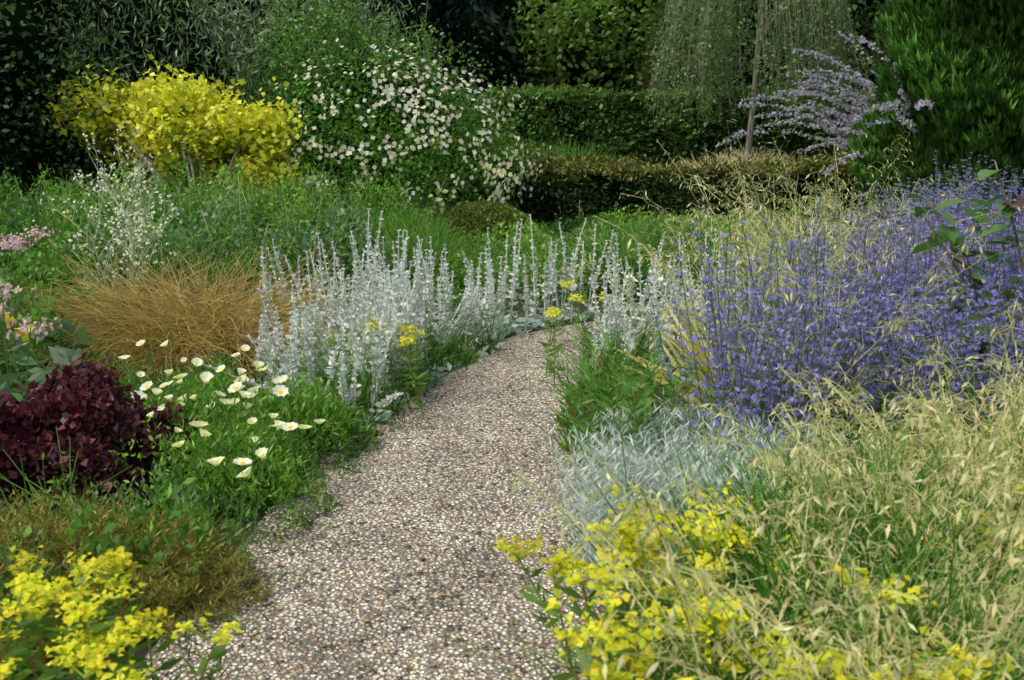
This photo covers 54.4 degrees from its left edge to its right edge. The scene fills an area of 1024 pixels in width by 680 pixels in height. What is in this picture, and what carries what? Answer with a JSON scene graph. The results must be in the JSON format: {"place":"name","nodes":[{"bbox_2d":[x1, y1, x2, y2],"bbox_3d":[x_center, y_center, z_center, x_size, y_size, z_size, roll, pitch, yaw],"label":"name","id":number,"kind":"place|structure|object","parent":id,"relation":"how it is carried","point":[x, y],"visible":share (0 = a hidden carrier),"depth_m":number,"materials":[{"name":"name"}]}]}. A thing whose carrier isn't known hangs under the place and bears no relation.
{"place":"outdoors","nodes":[
{"label":"outdoors","id":0,"kind":"place"},
{"bbox_2d":[2,166,874,679],"bbox_3d":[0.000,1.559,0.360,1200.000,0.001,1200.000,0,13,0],"label":"ground","id":1,"kind":"structure","parent":0,"point":[144,652],"depth_m":4.79,"materials":[{"name":"soil"}]},
{"bbox_2d":[0,220,93,403],"bbox_3d":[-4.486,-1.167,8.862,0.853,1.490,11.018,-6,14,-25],"label":"pink flowering plant","id":2,"kind":"object","parent":1,"relation":"on","point":[60,355],"visible":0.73,"depth_m":5.08,"materials":[{"name":"green plant"}]},
{"bbox_2d":[0,0,157,203],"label":"dark shrub","id":3,"kind":"object","parent":1,"relation":"on","point":[25,85],"visible":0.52,"depth_m":11.41,"materials":[{"name":"green plant"}]},
{"bbox_2d":[38,156,157,200],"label":"herbs","id":4,"kind":"object","parent":1,"relation":"on","point":[101,178],"depth_m":15.49,"materials":[{"name":"green plant"}]},
{"bbox_2d":[39,121,178,303],"bbox_3d":[-2.844,-0.794,7.175,0.850,1.521,2.633,-4,14,-19],"label":"white flowering plant","id":5,"kind":"object","parent":1,"relation":"on","point":[132,231],"depth_m":6.54,"materials":[{"name":"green plant"}]},
{"bbox_2d":[0,352,232,526],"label":"purple barberry shrub","id":6,"kind":"object","parent":1,"relation":"on","point":[90,415],"visible":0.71,"depth_m":4.00,"materials":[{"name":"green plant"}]},
{"bbox_2d":[0,545,243,679],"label":"euphorbia","id":7,"kind":"object","parent":1,"relation":"on","point":[88,652],"visible":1,"depth_m":2.30,"materials":[{"name":"yellow plant"}]},
{"bbox_2d":[0,483,276,674],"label":"bronze spurge mound","id":8,"kind":"object","parent":1,"relation":"on","point":[166,583],"visible":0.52,"depth_m":3.25,"materials":[{"name":"brown plant"}]},
{"bbox_2d":[30,54,316,225],"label":"yellow shrub","id":9,"kind":"object","parent":1,"relation":"on","point":[184,119],"visible":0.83,"depth_m":11.18,"materials":[{"name":"yellow plant"}]},
{"bbox_2d":[31,0,337,196],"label":"silver willow shrub","id":10,"kind":"object","parent":1,"relation":"on","point":[174,34],"visible":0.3,"depth_m":12.22,"materials":[{"name":"green plant"}]},
{"bbox_2d":[98,0,275,170],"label":"tree","id":11,"kind":"object","parent":1,"relation":"on","point":[212,4],"depth_m":19.25,"materials":[{"name":"green plant"}]},
{"bbox_2d":[0,317,390,679],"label":"herbs","id":12,"kind":"object","parent":1,"relation":"on","point":[157,498],"visible":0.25,"depth_m":3.55,"materials":[{"name":"green plant"}]},
{"bbox_2d":[0,150,415,396],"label":"herbs","id":13,"kind":"object","parent":1,"relation":"on","point":[296,221],"visible":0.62,"depth_m":7.74,"materials":[{"name":"green plant"}]},
{"bbox_2d":[0,218,445,393],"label":"ornamental grass","id":14,"kind":"object","parent":1,"relation":"on","point":[146,319],"depth_m":5.92,"materials":[{"name":"brown plant"}]},
{"bbox_2d":[0,157,471,241],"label":"herbs","id":15,"kind":"object","parent":1,"relation":"on","point":[402,197],"visible":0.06,"depth_m":11.28,"materials":[{"name":"green plant"}]},
{"bbox_2d":[228,0,365,168],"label":"tree","id":16,"kind":"object","parent":1,"relation":"on","point":[248,4],"visible":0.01,"depth_m":22.34,"materials":[{"name":"green plant"}]},
{"bbox_2d":[214,0,437,172],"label":"tree","id":17,"kind":"object","parent":1,"relation":"on","point":[300,3],"visible":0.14,"depth_m":14.34,"materials":[{"name":"green plant"}]},
{"bbox_2d":[225,288,535,455],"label":"green foliage plants","id":18,"kind":"object","parent":1,"relation":"on","point":[437,355],"visible":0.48,"depth_m":5.67,"materials":[{"name":"green plant"}]},
{"bbox_2d":[210,0,554,220],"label":"white rose shrub","id":19,"kind":"object","parent":1,"relation":"on","point":[379,119],"visible":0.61,"depth_m":12.16,"materials":[{"name":"green plant"}]},
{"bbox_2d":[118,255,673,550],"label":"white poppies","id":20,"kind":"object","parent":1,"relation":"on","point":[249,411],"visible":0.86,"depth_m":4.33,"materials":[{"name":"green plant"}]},
{"bbox_2d":[356,0,485,147],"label":"tree","id":21,"kind":"object","parent":1,"relation":"on","point":[447,12],"visible":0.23,"depth_m":20.32,"materials":[{"name":"green plant"}]},
{"bbox_2d":[324,0,531,141],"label":"tree","id":22,"kind":"object","parent":1,"relation":"on","point":[487,41],"visible":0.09,"depth_m":25.11,"materials":[{"name":"green plant"}]},
{"bbox_2d":[202,208,772,436],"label":"silver flower spikes","id":23,"kind":"object","parent":1,"relation":"on","point":[386,304],"visible":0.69,"depth_m":6.19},
{"bbox_2d":[438,200,536,250],"bbox_3d":[-0.336,-1.334,11.647,1.475,0.598,1.471,0,13,0],"label":"rounded shrub","id":24,"kind":"object","parent":1,"relation":"on","point":[497,212],"visible":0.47,"depth_m":11.26,"materials":[{"name":"green plant"}]},
{"bbox_2d":[471,0,536,142],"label":"oak tree","id":25,"kind":"object","parent":1,"relation":"on","point":[505,18],"visible":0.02,"depth_m":27.52,"materials":[{"name":"green plant"}]},
{"bbox_2d":[253,202,770,303],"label":"ornamental grass","id":26,"kind":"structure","parent":1,"relation":"on","point":[415,228],"depth_m":9.03,"materials":[{"name":"green plant"}]},
{"bbox_2d":[495,133,632,163],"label":"miscanthus grass clumps","id":27,"kind":"object","parent":1,"relation":"on","point":[558,150],"visible":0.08,"depth_m":17.02,"materials":[{"name":"green plant"}]},
{"bbox_2d":[480,0,661,92],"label":"fresh green tree","id":28,"kind":"object","parent":1,"relation":"on","point":[572,43],"visible":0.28,"depth_m":24.36,"materials":[{"name":"green plant"}]},
{"bbox_2d":[375,200,834,326],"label":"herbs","id":29,"kind":"object","parent":1,"relation":"on","point":[543,235],"visible":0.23,"depth_m":9.92,"materials":[{"name":"green plant"}]},
{"bbox_2d":[508,303,704,463],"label":"path edge herbs","id":30,"kind":"object","parent":1,"relation":"on","point":[565,443],"visible":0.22,"depth_m":5.35,"materials":[{"name":"green plant"}]},
{"bbox_2d":[545,320,698,483],"bbox_3d":[0.455,0.336,4.058,0.651,0.721,1.171,0,13,0],"label":"leafy plant","id":31,"kind":"object","parent":1,"relation":"on","point":[641,402],"visible":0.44,"depth_m":3.94,"materials":[{"name":"green plant"}]},
{"bbox_2d":[365,280,968,418],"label":"flowers","id":32,"kind":"object","parent":1,"relation":"on","point":[416,367],"visible":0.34,"depth_m":5.47,"materials":[{"name":"yellow plant"}]},
{"bbox_2d":[630,0,710,91],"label":"weeping tree","id":33,"kind":"object","parent":1,"relation":"on","point":[646,64],"visible":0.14,"depth_m":23.12,"materials":[{"name":"green plant"}]},
{"bbox_2d":[466,143,883,235],"bbox_3d":[3.427,-2.447,15.316,8.244,1.135,5.533,0,13,0],"label":"yew hedge","id":34,"kind":"object","parent":1,"relation":"on","point":[594,185],"visible":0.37,"depth_m":12.87,"materials":[{"name":"green plant"}]},
{"bbox_2d":[485,82,872,168],"bbox_3d":[4.249,-3.850,19.125,9.629,2.183,1.426,0,13,0],"label":"hedge","id":35,"kind":"object","parent":1,"relation":"on","point":[623,118],"visible":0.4,"depth_m":18.63,"materials":[{"name":"green plant"}]},
{"bbox_2d":[517,385,857,630],"bbox_3d":[0.634,0.546,3.481,1.243,0.572,1.375,0,13,0],"label":"silver artemisia","id":36,"kind":"object","parent":1,"relation":"on","point":[647,468],"visible":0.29,"depth_m":3.37,"materials":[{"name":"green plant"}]},
{"bbox_2d":[613,302,804,425],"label":"ornamental grass","id":37,"kind":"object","parent":1,"relation":"on","point":[701,355],"depth_m":5.12,"materials":[{"name":"green plant"}]},
{"bbox_2d":[459,297,1023,679],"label":"ornamental grass","id":38,"kind":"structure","parent":1,"relation":"on","point":[966,610],"depth_m":2.38,"materials":[{"name":"green plant"}]},
{"bbox_2d":[672,143,840,206],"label":"ornamental grass","id":39,"kind":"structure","parent":1,"relation":"on","point":[741,154],"depth_m":15.23,"materials":[{"name":"plant"}]},
{"bbox_2d":[492,480,1023,679],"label":"euphorbia","id":40,"kind":"object","parent":1,"relation":"on","point":[575,638],"visible":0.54,"depth_m":2.23,"materials":[{"name":"yellow plant"}]},
{"bbox_2d":[640,0,875,157],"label":"weeping birch tree","id":41,"kind":"object","parent":1,"relation":"on","point":[823,24],"visible":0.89,"depth_m":16.55,"materials":[{"name":"green plant"}]},
{"bbox_2d":[624,0,893,91],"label":"tree","id":42,"kind":"object","parent":1,"relation":"on","point":[863,12],"visible":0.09,"depth_m":20.34,"materials":[{"name":"green plant"}]},
{"bbox_2d":[541,119,1023,474],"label":"tall oats","id":43,"kind":"object","parent":1,"relation":"on","point":[784,251],"depth_m":4.99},
{"bbox_2d":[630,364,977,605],"bbox_3d":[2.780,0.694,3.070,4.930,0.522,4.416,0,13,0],"label":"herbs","id":44,"kind":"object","parent":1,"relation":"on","point":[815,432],"depth_m":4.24,"materials":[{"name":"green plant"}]},
{"bbox_2d":[609,150,1023,497],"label":"catmint","id":45,"kind":"object","parent":1,"relation":"on","point":[906,276],"visible":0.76,"depth_m":4.07,"materials":[{"name":"purple plant"}]},
{"bbox_2d":[715,31,937,174],"bbox_3d":[5.178,-2.696,12.093,4.708,2.052,4.547,-4,14,-17],"label":"flowering shrub","id":46,"kind":"object","parent":1,"relation":"on","point":[866,84],"visible":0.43,"depth_m":12.01,"materials":[{"name":"purple plant"}]},
{"bbox_2d":[761,196,1008,248],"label":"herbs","id":47,"kind":"object","parent":1,"relation":"on","point":[804,216],"visible":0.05,"depth_m":12.40,"materials":[{"name":"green plant"}]},
{"bbox_2d":[846,0,1023,240],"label":"conifer shrub","id":48,"kind":"object","parent":1,"relation":"on","point":[960,63],"visible":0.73,"depth_m":10.10,"materials":[{"name":"green plant"}]},
{"bbox_2d":[906,160,1023,417],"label":"shrub","id":49,"kind":"object","parent":1,"relation":"on","point":[944,234],"visible":0.58,"depth_m":4.44,"materials":[{"name":"green plant"}]},
{"bbox_2d":[138,310,744,679],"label":"gravel path","id":50,"kind":"structure","parent":0,"point":[475,607],"depth_m":3.65,"materials":[{"name":"beige gravel"}]},
{"bbox_2d":[165,335,639,679],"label":"plants","id":51,"kind":"object","parent":50,"relation":"on","point":[273,575],"visible":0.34,"depth_m":3.35,"materials":[{"name":"green plant"}]}
]}

